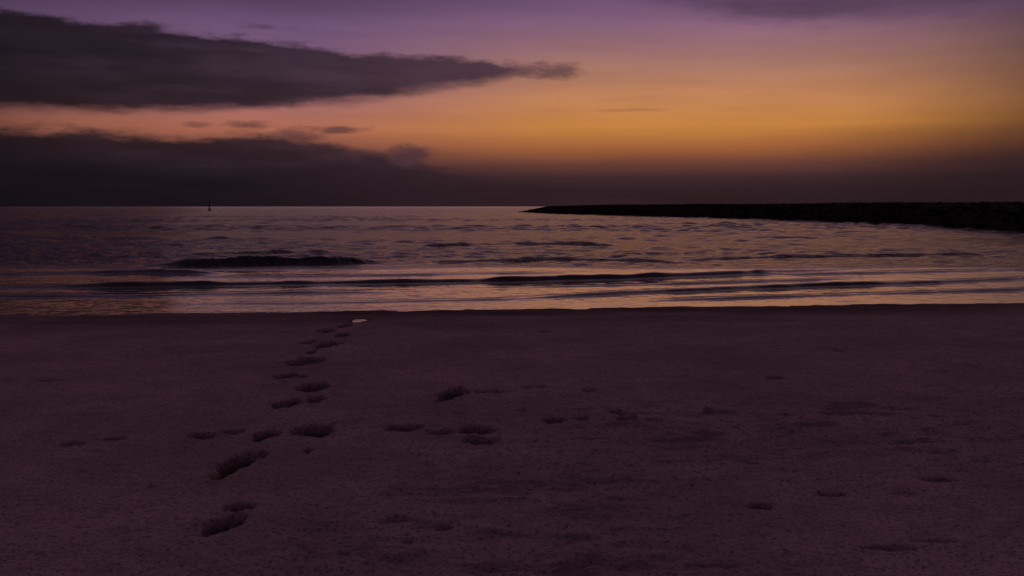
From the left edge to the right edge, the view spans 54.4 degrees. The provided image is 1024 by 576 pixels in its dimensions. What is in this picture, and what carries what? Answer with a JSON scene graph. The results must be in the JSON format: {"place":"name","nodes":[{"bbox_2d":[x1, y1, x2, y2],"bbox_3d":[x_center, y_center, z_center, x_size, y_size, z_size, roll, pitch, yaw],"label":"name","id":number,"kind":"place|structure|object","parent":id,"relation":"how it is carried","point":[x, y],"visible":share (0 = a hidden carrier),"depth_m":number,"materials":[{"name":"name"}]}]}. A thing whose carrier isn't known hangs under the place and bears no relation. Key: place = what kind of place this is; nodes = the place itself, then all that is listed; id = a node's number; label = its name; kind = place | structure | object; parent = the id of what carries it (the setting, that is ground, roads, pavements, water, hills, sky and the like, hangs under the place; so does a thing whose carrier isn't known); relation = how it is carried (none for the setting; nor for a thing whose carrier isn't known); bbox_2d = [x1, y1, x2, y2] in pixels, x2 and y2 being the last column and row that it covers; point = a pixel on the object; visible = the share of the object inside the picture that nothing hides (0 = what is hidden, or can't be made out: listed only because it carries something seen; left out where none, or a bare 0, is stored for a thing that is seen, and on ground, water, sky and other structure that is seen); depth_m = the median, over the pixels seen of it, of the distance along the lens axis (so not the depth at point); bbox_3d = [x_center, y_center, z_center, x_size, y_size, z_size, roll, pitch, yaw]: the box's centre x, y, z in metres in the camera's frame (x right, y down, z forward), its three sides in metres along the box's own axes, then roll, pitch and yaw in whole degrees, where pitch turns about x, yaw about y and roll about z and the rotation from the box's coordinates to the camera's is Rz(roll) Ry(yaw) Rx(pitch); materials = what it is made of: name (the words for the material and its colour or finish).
{"place":"outdoors","nodes":[
{"label":"outdoors","id":0,"kind":"place"},
{"bbox_2d":[0,303,1023,575],"bbox_3d":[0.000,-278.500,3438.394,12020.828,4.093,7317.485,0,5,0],"label":"sand beach","id":1,"kind":"structure","parent":0,"point":[780,441],"depth_m":5.50,"materials":[{"name":"brown sand"}]},
{"bbox_2d":[0,207,1023,327],"bbox_3d":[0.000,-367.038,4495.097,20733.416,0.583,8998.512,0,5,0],"label":"sea water","id":2,"kind":"structure","parent":0,"point":[77,261],"depth_m":24.18,"materials":[{"name":"black liquid"}]},
{"bbox_2d":[519,201,1023,231],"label":"breakwater","id":3,"kind":"object","parent":2,"relation":"in","point":[1004,216],"visible":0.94,"depth_m":85.15,"materials":[{"name":"black stone"}]},
{"bbox_2d":[0,0,1023,206],"label":"sky","id":4,"kind":"structure","parent":0,"point":[104,103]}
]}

